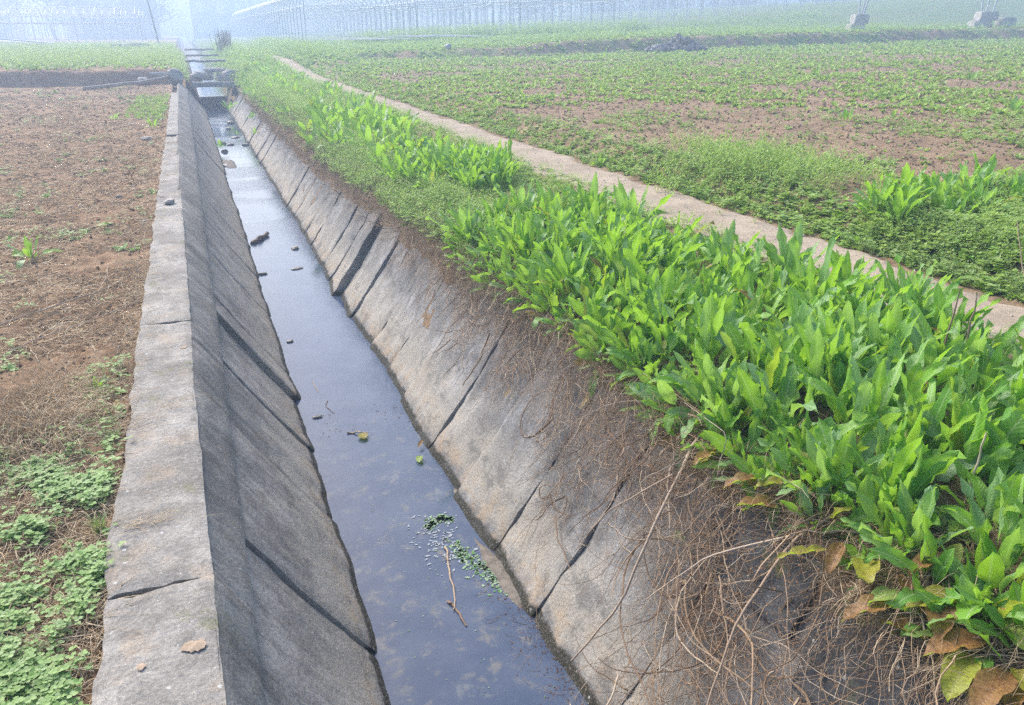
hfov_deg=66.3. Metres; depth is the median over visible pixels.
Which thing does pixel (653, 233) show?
dock plant
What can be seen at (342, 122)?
dock plant
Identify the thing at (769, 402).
dock plant
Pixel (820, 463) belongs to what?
dock plant
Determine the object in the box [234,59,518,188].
bank weeds
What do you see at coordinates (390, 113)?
dock plant
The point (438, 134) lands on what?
dock plant
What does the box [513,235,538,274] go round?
dock plant
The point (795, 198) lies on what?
field weeds
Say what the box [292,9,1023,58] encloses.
crop
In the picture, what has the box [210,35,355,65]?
bank weeds
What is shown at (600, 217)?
dock plant
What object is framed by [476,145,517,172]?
dock plant
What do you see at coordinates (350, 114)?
dock plant
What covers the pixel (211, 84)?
concrete beam
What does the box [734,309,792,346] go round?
dock plant
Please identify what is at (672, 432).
dock plant
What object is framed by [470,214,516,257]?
dock plant
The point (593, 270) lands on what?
dock plant
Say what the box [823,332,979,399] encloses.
dock plant
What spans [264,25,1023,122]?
field weeds
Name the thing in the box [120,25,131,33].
window
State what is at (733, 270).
dock plant
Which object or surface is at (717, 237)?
dock plant
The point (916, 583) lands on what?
dock plant
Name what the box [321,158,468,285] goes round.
dead vines
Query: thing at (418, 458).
floating leaf
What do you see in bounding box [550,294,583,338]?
dock plant
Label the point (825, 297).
dock plant
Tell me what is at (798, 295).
dock plant
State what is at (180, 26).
hill
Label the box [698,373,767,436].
dock plant
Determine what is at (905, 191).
dock plant
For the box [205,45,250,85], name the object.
bank weeds
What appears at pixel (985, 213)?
chickweed carpet
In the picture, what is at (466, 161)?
dock plant
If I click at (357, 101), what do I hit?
dock plant
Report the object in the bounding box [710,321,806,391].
dock plant
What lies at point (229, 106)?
water plant
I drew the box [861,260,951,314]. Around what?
dock plant
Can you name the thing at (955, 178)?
dock plant
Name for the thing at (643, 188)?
path grit
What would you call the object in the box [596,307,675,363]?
dock plant
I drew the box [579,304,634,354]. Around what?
dock plant
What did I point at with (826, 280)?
dock plant
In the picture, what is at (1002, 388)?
dock plant
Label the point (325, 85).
docks
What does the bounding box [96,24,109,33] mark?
window
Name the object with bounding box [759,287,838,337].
dock plant
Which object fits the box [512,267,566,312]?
dock plant
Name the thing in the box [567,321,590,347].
dock plant
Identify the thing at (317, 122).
dock plant
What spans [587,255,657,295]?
dock plant
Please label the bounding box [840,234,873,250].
dock plant
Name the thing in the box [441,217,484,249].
dock plant
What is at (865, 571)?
withered leaf
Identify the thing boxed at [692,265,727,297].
dock plant
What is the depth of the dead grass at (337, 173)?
9.95 m
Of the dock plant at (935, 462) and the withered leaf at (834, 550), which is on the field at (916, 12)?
the dock plant at (935, 462)
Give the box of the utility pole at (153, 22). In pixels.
[147,0,158,43]
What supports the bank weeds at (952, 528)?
on the field at (916, 12)
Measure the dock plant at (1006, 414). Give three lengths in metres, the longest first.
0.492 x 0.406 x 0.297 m
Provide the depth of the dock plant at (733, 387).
3.25 m
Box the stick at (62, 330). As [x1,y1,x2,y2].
[0,300,139,356]
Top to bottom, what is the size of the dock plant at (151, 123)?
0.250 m
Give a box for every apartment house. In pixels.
[0,0,24,38]
[64,0,161,38]
[188,0,287,37]
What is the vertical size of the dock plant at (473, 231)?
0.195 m
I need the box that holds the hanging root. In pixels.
[463,333,489,385]
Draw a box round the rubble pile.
[644,33,708,52]
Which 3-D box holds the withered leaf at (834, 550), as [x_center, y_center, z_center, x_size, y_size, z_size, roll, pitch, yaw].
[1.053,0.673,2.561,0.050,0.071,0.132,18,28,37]
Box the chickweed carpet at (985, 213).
[850,164,1023,272]
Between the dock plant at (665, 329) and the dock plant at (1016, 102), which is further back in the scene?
the dock plant at (1016, 102)
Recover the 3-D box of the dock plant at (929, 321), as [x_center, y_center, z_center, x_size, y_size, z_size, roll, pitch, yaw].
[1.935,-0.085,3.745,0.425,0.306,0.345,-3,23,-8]
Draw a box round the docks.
[215,48,377,116]
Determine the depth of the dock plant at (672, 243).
5.17 m
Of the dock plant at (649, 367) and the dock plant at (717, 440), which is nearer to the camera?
the dock plant at (717, 440)
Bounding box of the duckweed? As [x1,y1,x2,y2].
[358,454,554,696]
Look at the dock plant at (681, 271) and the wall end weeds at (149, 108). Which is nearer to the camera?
the dock plant at (681, 271)
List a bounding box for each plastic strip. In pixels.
[322,37,420,39]
[381,35,483,36]
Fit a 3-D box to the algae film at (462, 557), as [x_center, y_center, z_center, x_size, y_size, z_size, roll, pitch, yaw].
[-0.183,1.125,4.095,0.195,0.001,0.643,-19,29,-39]
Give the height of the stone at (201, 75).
0.265 m
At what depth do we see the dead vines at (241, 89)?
14.46 m
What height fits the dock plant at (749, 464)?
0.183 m
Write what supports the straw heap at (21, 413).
on the field at (42, 78)
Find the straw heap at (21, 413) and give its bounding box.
[0,338,144,501]
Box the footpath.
[265,53,1023,348]
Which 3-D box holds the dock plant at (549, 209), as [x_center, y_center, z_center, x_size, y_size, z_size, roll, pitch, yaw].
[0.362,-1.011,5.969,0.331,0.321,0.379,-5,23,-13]
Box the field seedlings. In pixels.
[0,83,165,471]
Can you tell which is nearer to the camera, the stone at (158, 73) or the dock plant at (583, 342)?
the dock plant at (583, 342)
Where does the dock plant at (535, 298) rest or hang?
on the field at (916, 12)
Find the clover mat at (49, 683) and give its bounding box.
[0,397,131,704]
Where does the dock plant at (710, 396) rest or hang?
on the field at (916, 12)
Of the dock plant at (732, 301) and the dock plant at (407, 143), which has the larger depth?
the dock plant at (407, 143)
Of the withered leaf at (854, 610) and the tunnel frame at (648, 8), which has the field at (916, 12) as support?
the tunnel frame at (648, 8)
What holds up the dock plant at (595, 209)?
on the field at (916, 12)
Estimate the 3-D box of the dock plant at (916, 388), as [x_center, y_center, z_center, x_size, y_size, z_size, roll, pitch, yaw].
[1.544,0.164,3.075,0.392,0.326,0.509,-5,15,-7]
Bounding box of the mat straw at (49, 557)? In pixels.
[0,398,149,704]
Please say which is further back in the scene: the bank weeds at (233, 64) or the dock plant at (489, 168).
the bank weeds at (233, 64)
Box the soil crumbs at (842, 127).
[325,55,1023,254]
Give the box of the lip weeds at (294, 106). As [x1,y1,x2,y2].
[235,68,1023,358]
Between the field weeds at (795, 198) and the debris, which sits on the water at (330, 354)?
the debris
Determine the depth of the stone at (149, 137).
12.80 m
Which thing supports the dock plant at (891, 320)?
on the field at (916, 12)
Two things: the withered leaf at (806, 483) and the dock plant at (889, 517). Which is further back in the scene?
the withered leaf at (806, 483)
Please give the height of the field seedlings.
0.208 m
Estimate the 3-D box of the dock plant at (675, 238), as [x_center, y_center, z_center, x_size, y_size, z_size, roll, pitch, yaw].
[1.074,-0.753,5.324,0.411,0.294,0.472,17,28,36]
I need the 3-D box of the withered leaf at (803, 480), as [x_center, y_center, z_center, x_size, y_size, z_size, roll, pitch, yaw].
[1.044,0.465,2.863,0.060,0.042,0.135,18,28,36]
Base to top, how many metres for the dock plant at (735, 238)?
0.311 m
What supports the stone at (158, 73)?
on the field at (42, 78)
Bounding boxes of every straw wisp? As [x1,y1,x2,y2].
[116,497,214,534]
[130,410,181,430]
[137,390,211,414]
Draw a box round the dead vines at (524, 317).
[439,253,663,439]
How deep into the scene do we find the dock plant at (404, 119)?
11.53 m
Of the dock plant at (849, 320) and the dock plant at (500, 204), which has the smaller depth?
the dock plant at (849, 320)
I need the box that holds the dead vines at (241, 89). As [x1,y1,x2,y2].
[238,85,335,176]
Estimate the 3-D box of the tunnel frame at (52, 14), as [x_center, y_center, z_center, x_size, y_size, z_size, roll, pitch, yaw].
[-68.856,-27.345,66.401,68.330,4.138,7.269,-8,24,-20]
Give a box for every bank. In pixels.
[176,47,202,104]
[200,47,246,105]
[223,159,236,168]
[474,539,521,607]
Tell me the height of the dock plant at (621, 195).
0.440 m
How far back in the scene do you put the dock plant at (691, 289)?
4.17 m
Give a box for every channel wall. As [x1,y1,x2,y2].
[91,82,390,704]
[228,93,1002,704]
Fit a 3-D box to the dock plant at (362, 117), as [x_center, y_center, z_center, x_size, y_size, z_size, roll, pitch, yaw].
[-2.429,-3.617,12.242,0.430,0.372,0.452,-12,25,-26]
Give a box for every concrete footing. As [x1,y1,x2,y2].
[845,0,869,29]
[967,0,1016,27]
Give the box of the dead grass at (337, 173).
[247,91,535,295]
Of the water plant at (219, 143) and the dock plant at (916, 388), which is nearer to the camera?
the dock plant at (916, 388)
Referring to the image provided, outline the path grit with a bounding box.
[356,90,1022,330]
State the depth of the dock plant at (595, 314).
4.22 m
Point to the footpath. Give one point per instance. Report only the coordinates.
(999, 317)
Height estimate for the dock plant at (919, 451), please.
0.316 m
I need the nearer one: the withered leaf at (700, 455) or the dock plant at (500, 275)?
the withered leaf at (700, 455)
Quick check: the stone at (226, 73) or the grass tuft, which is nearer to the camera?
the grass tuft
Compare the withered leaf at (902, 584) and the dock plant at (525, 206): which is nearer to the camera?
the withered leaf at (902, 584)
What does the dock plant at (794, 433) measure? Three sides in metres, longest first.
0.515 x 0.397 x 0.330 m
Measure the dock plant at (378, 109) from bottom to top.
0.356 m
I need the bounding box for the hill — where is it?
[17,0,837,36]
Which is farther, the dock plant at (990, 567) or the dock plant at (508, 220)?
the dock plant at (508, 220)
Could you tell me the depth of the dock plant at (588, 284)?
4.57 m
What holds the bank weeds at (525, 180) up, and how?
on the field at (916, 12)
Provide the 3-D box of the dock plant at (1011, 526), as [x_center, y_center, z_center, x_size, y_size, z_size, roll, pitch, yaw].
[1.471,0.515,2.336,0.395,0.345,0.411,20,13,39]
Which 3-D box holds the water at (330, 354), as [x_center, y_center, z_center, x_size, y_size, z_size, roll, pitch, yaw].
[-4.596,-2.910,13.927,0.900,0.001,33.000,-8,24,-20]
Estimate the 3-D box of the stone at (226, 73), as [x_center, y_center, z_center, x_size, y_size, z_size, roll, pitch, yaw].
[-9.976,-9.822,27.961,0.680,0.549,0.532,-17,28,-35]
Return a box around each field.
[0,36,177,704]
[186,0,1023,704]
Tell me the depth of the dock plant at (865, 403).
2.96 m
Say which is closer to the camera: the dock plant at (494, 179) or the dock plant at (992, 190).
the dock plant at (992, 190)
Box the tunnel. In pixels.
[0,38,54,43]
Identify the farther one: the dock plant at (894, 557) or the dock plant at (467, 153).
the dock plant at (467, 153)
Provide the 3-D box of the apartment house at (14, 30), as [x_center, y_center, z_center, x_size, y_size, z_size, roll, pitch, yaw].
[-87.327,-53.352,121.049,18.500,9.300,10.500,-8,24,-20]
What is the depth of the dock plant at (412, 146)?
9.52 m
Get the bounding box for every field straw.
[0,85,177,704]
[348,59,1023,243]
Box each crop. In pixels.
[0,40,175,70]
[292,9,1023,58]
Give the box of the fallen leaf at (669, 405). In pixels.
[652,404,670,425]
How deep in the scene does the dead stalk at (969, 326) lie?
3.49 m
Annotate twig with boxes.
[441,546,466,625]
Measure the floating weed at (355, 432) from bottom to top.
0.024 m
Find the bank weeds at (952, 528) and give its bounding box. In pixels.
[491,204,1023,621]
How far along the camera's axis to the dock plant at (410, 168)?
8.11 m
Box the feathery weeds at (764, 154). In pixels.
[593,124,925,221]
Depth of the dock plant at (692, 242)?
4.80 m
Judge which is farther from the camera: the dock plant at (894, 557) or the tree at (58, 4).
the tree at (58, 4)
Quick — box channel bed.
[185,80,232,108]
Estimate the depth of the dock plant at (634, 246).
4.68 m
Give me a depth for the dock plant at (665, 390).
3.48 m
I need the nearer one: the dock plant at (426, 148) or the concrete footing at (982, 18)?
the dock plant at (426, 148)
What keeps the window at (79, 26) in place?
in the apartment house at (80, 32)
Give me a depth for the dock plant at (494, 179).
7.76 m
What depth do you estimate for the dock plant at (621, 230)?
4.96 m
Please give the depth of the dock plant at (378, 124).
11.96 m
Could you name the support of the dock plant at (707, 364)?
on the field at (916, 12)
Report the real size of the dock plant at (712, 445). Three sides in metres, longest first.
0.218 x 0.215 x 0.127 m
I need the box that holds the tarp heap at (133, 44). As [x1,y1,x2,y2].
[111,43,149,48]
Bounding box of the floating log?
[250,231,268,243]
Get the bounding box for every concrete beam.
[184,48,213,50]
[185,54,218,56]
[185,59,224,62]
[192,81,236,87]
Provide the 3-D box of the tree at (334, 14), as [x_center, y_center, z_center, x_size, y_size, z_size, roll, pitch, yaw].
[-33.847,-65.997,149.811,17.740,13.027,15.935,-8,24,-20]
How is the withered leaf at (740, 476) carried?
on the field at (916, 12)
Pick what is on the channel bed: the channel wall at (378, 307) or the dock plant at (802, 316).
the channel wall at (378, 307)
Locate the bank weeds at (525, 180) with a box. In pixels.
[389,156,616,215]
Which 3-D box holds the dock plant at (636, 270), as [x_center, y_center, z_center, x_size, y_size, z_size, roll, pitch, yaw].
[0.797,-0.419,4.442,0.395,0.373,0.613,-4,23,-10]
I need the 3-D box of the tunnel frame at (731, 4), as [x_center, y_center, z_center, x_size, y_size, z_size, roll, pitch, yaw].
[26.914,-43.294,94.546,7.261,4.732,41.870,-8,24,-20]
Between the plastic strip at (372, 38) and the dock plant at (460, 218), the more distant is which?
the plastic strip at (372, 38)
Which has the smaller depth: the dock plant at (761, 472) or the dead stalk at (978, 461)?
the dead stalk at (978, 461)
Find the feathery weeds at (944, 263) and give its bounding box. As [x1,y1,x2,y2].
[838,207,1023,301]
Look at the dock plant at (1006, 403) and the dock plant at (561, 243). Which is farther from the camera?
the dock plant at (561, 243)
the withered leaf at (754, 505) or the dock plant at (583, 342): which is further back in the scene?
the dock plant at (583, 342)
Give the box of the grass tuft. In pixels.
[82,511,106,534]
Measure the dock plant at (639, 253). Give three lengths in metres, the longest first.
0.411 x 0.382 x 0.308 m
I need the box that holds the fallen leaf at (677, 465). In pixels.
[675,440,688,470]
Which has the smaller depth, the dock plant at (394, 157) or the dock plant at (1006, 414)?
the dock plant at (1006, 414)
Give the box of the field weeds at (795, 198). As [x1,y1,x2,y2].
[466,108,1023,301]
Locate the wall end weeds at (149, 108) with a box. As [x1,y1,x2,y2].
[124,92,169,118]
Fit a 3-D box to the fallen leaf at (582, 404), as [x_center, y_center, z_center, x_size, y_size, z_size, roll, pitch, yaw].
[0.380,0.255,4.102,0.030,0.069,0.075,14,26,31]
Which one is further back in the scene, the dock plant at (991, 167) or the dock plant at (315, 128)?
the dock plant at (315, 128)
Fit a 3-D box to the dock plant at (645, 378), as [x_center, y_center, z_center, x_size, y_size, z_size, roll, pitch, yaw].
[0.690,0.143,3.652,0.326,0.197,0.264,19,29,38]
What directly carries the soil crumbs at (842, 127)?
on the field at (916, 12)
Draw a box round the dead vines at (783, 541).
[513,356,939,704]
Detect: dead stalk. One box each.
[935,289,960,377]
[965,432,986,505]
[966,292,977,340]
[1017,221,1023,273]
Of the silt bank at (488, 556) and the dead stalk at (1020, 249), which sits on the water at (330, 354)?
the silt bank at (488, 556)
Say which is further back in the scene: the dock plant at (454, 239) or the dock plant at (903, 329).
the dock plant at (454, 239)
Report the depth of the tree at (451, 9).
122.25 m
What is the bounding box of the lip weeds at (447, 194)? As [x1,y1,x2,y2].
[311,126,551,259]
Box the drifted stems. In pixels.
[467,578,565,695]
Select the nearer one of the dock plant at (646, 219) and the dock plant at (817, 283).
the dock plant at (817, 283)
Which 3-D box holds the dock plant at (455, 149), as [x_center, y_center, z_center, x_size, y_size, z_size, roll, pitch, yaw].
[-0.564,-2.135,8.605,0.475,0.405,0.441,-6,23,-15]
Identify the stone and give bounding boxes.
[137,77,147,83]
[140,136,152,139]
[148,72,166,75]
[164,198,174,204]
[167,68,183,86]
[189,73,202,83]
[193,71,210,78]
[202,67,227,72]
[203,73,213,80]
[216,73,223,81]
[222,69,237,81]
[312,415,321,418]
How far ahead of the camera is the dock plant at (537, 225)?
5.74 m
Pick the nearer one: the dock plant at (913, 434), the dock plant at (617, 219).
the dock plant at (913, 434)
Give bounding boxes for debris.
[461,542,584,704]
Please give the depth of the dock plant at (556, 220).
5.28 m
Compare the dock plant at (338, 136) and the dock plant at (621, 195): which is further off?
the dock plant at (338, 136)
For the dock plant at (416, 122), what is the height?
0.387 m
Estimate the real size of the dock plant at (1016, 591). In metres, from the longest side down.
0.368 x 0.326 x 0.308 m
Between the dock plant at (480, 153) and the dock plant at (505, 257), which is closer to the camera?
the dock plant at (505, 257)
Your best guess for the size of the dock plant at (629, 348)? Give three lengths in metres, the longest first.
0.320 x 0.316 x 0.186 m
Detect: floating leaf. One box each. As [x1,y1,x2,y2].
[358,433,367,438]
[416,455,422,461]
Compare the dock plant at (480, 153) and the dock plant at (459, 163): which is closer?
the dock plant at (459, 163)
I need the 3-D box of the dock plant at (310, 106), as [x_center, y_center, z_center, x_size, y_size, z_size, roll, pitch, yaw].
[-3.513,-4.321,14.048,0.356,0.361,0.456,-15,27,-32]
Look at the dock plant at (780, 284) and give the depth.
4.30 m
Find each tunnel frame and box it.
[0,6,142,43]
[0,8,145,42]
[0,10,148,41]
[227,0,416,41]
[274,0,518,37]
[316,0,613,32]
[356,0,700,29]
[494,0,746,22]
[540,0,800,20]
[598,0,848,15]
[623,0,891,12]
[660,0,845,9]
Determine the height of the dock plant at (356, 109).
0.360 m
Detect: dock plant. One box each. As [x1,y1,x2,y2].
[4,235,59,268]
[78,375,109,392]
[143,114,160,128]
[294,120,313,131]
[295,129,319,144]
[302,102,329,115]
[306,118,338,141]
[307,95,322,107]
[309,105,326,120]
[309,108,338,129]
[310,106,344,121]
[318,119,342,136]
[318,128,350,146]
[322,99,342,113]
[328,106,362,115]
[328,126,356,147]
[330,115,351,131]
[332,96,342,107]
[332,106,351,121]
[338,98,349,112]
[341,108,372,126]
[341,118,364,147]
[342,108,365,127]
[343,100,361,116]
[343,111,383,132]
[349,125,393,146]
[352,95,365,110]
[359,99,368,114]
[359,102,388,116]
[362,105,381,125]
[363,109,389,131]
[363,150,387,165]
[364,142,402,162]
[365,106,389,122]
[366,119,388,142]
[367,141,397,155]
[371,112,412,133]
[372,113,405,137]
[374,119,401,143]
[374,132,398,152]
[378,152,395,173]
[379,148,400,170]
[380,104,394,119]
[383,150,422,181]
[384,104,403,120]
[386,116,418,139]
[388,140,409,151]
[388,144,405,157]
[390,152,414,170]
[394,129,419,152]
[394,135,433,151]
[395,109,410,126]
[395,113,420,132]
[395,146,427,157]
[396,158,426,181]
[402,139,414,154]
[402,150,420,165]
[409,145,429,153]
[409,147,435,171]
[410,167,442,188]
[412,137,450,163]
[415,161,446,178]
[416,129,448,142]
[420,135,443,147]
[423,135,465,179]
[425,196,494,249]
[436,236,454,253]
[438,148,469,177]
[441,139,478,163]
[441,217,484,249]
[443,143,486,170]
[443,243,460,267]
[445,148,483,170]
[445,153,483,183]
[447,161,499,190]
[453,251,473,269]
[456,228,482,248]
[462,257,482,281]
[464,239,496,274]
[466,143,506,161]
[468,156,507,185]
[469,151,527,187]
[469,260,498,293]
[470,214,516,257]
[474,195,522,223]
[475,251,500,282]
[476,136,531,174]
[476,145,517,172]
[476,219,525,242]
[477,139,507,158]
[478,248,515,276]
[479,209,509,252]
[479,226,514,245]
[482,196,507,216]
[483,154,526,183]
[486,144,494,156]
[488,208,555,266]
[489,270,516,303]
[491,211,541,231]
[493,176,538,214]
[495,253,538,308]
[501,211,548,223]
[502,262,563,304]
[505,261,541,306]
[505,283,532,316]
[506,127,515,136]
[507,197,539,222]
[512,213,556,244]
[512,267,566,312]
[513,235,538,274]
[515,229,595,291]
[524,180,573,218]
[524,212,581,258]
[526,278,576,328]
[528,296,552,329]
[529,196,570,227]
[529,239,607,303]
[532,207,581,243]
[533,189,586,217]
[536,197,581,227]
[540,307,571,336]
[544,226,592,259]
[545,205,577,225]
[549,213,628,260]
[549,215,603,227]
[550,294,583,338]
[555,182,613,204]
[556,290,613,337]
[559,272,633,311]
[563,172,627,218]
[564,303,627,352]
[565,190,617,223]
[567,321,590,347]
[570,208,647,271]
[570,259,616,298]
[572,230,582,252]
[573,197,626,230]
[573,323,624,396]
[574,249,604,280]
[578,346,604,373]
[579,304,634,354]
[580,279,637,340]
[582,202,645,252]
[587,156,605,166]
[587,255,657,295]
[591,199,644,226]
[592,226,663,286]
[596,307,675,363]
[597,210,630,235]
[598,178,673,218]
[599,274,690,328]
[602,217,647,237]
[603,215,669,256]
[604,326,676,389]
[604,355,653,386]
[607,331,661,391]
[608,267,637,316]
[610,238,666,274]
[612,222,677,270]
[613,248,684,297]
[615,210,662,242]
[619,370,678,422]
[623,356,683,412]
[624,328,679,370]
[628,263,699,321]
[629,280,731,360]
[629,363,706,444]
[639,257,711,278]
[642,214,655,227]
[642,221,714,253]
[642,232,714,273]
[643,338,745,408]
[647,267,700,314]
[651,261,707,320]
[653,210,703,240]
[653,286,765,365]
[661,412,700,452]
[664,367,760,444]
[665,233,702,254]
[670,291,725,334]
[671,258,703,282]
[671,356,773,427]
[680,239,701,275]
[680,398,764,452]
[685,187,712,197]
[686,225,717,263]
[687,256,765,293]
[687,291,773,356]
[691,409,778,495]
[692,250,727,278]
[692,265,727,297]
[693,433,730,488]
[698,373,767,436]
[699,227,756,274]
[699,271,744,297]
[701,219,759,268]
[706,238,781,291]
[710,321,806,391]
[713,269,787,319]
[714,442,787,507]
[718,233,773,276]
[723,358,818,444]
[725,283,800,330]
[734,285,839,328]
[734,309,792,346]
[735,267,785,316]
[737,338,866,400]
[745,303,883,408]
[745,442,804,528]
[746,300,855,392]
[754,257,818,302]
[755,218,844,285]
[757,417,857,488]
[757,423,877,506]
[759,236,818,272]
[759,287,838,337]
[761,305,888,372]
[770,377,878,483]
[773,251,859,312]
[776,417,927,498]
[776,478,852,535]
[777,234,877,299]
[784,269,841,295]
[789,286,877,328]
[790,354,952,444]
[795,342,897,423]
[800,293,898,355]
[808,417,966,527]
[810,61,823,72]
[815,249,892,296]
[816,274,887,316]
[819,461,934,534]
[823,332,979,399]
[829,307,919,372]
[830,101,854,119]
[831,276,912,317]
[837,537,895,601]
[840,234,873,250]
[840,498,912,570]
[845,471,973,569]
[849,444,967,535]
[851,170,910,215]
[854,293,958,366]
[859,513,991,608]
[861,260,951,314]
[863,283,890,301]
[866,182,935,224]
[871,346,946,423]
[874,402,985,482]
[875,253,936,303]
[878,163,926,186]
[878,169,934,200]
[878,296,950,364]
[880,271,985,331]
[880,371,997,465]
[883,576,961,635]
[884,110,900,119]
[884,299,1000,375]
[902,570,1008,667]
[903,327,972,391]
[903,381,1023,448]
[904,281,1000,343]
[904,377,1023,484]
[907,171,960,202]
[909,170,975,213]
[926,189,978,213]
[926,539,1023,630]
[927,169,953,195]
[928,530,1023,649]
[930,315,1023,362]
[935,434,1023,531]
[939,464,1023,583]
[940,159,1000,188]
[940,163,993,194]
[941,354,1023,426]
[948,175,1004,206]
[950,153,1012,186]
[950,250,981,260]
[953,580,1023,670]
[954,341,1023,404]
[964,69,982,81]
[976,390,1023,450]
[977,338,1022,387]
[978,174,1019,205]
[985,420,1023,491]
[988,169,1023,202]
[988,328,1023,365]
[991,363,1022,373]
[993,171,1023,186]
[993,480,1023,516]
[995,340,1021,381]
[995,361,1023,439]
[998,95,1023,109]
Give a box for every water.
[189,59,233,96]
[205,108,587,704]
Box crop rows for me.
[346,18,654,42]
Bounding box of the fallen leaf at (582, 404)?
[580,393,588,407]
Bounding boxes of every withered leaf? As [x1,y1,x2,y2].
[692,448,716,465]
[698,446,721,461]
[723,472,757,488]
[737,494,778,507]
[742,494,775,511]
[754,475,782,488]
[776,544,827,557]
[788,474,805,482]
[801,477,816,489]
[825,542,845,575]
[841,593,896,621]
[852,556,879,583]
[879,616,930,639]
[898,574,924,613]
[903,585,959,610]
[908,551,940,576]
[924,627,986,655]
[925,599,956,639]
[940,651,981,701]
[969,667,1017,704]
[1004,684,1023,704]
[1010,667,1023,689]
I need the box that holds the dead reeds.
[209,29,232,52]
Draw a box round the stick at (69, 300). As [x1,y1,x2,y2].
[0,263,143,325]
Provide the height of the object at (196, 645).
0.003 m
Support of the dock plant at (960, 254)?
on the field at (916, 12)
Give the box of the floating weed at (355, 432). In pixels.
[347,431,367,433]
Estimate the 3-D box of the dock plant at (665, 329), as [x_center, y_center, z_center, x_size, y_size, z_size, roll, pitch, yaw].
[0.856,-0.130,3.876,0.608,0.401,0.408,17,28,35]
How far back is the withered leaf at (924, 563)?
2.35 m
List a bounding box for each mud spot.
[136,663,145,669]
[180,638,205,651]
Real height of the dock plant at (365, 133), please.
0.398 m
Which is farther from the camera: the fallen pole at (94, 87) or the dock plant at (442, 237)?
the fallen pole at (94, 87)
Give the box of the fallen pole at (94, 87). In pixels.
[82,76,169,89]
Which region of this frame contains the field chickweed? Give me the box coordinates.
[473,106,1023,290]
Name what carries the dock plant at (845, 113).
on the field at (916, 12)
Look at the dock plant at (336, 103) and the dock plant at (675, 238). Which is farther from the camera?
the dock plant at (336, 103)
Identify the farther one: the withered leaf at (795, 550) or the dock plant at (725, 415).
the dock plant at (725, 415)
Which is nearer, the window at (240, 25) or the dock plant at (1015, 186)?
the dock plant at (1015, 186)
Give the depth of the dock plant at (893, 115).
11.61 m
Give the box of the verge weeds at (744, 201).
[336,73,1023,302]
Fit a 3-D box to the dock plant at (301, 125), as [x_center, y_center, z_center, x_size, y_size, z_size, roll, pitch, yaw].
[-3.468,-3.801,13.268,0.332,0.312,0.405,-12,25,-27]
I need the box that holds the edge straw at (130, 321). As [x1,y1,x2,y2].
[13,207,168,666]
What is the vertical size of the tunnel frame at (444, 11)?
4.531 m
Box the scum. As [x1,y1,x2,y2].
[407,512,477,575]
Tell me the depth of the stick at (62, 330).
4.55 m
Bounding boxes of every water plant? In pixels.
[214,139,226,147]
[220,100,238,110]
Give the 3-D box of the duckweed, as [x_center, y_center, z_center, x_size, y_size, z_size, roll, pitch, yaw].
[-0.386,1.136,4.069,0.621,0.001,2.615,-8,24,-20]
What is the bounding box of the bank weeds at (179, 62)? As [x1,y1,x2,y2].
[168,46,189,81]
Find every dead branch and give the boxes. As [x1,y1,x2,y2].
[571,427,705,660]
[646,504,857,704]
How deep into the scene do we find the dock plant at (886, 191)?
5.97 m
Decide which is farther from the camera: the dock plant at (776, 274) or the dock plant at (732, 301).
the dock plant at (776, 274)
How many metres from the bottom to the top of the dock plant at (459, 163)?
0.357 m
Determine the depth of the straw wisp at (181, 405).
3.60 m
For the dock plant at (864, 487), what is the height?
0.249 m
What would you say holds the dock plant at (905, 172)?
on the field at (916, 12)
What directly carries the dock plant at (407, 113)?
on the field at (916, 12)
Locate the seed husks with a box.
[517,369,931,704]
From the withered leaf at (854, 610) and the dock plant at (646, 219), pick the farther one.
the dock plant at (646, 219)
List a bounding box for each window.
[0,24,6,33]
[73,24,85,33]
[93,2,104,8]
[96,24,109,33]
[116,2,127,10]
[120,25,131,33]
[142,23,153,33]
[194,3,205,12]
[197,23,207,33]
[214,3,224,12]
[217,24,227,33]
[234,3,243,13]
[237,24,246,33]
[256,24,265,33]
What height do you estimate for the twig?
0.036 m
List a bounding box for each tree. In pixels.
[0,0,105,38]
[90,0,187,38]
[294,0,377,31]
[395,0,486,24]
[475,0,573,20]
[551,0,646,15]
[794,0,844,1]
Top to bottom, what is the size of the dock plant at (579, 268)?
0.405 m
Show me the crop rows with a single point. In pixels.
(545, 27)
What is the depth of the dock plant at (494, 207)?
6.33 m
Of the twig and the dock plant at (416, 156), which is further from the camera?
the dock plant at (416, 156)
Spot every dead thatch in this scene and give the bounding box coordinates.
[242,90,458,241]
[403,202,1023,704]
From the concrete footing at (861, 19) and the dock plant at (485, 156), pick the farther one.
the concrete footing at (861, 19)
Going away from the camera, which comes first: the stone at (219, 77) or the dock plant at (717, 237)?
the dock plant at (717, 237)
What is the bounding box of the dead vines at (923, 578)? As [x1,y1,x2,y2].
[726,539,1023,704]
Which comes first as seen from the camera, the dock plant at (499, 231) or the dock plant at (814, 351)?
the dock plant at (814, 351)
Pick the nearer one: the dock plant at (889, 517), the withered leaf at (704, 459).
the dock plant at (889, 517)
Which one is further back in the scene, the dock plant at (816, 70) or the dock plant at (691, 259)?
the dock plant at (816, 70)
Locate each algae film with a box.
[423,513,453,529]
[435,538,507,595]
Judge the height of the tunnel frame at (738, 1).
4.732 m
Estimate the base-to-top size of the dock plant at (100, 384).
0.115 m
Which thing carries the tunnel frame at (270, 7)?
on the field at (916, 12)

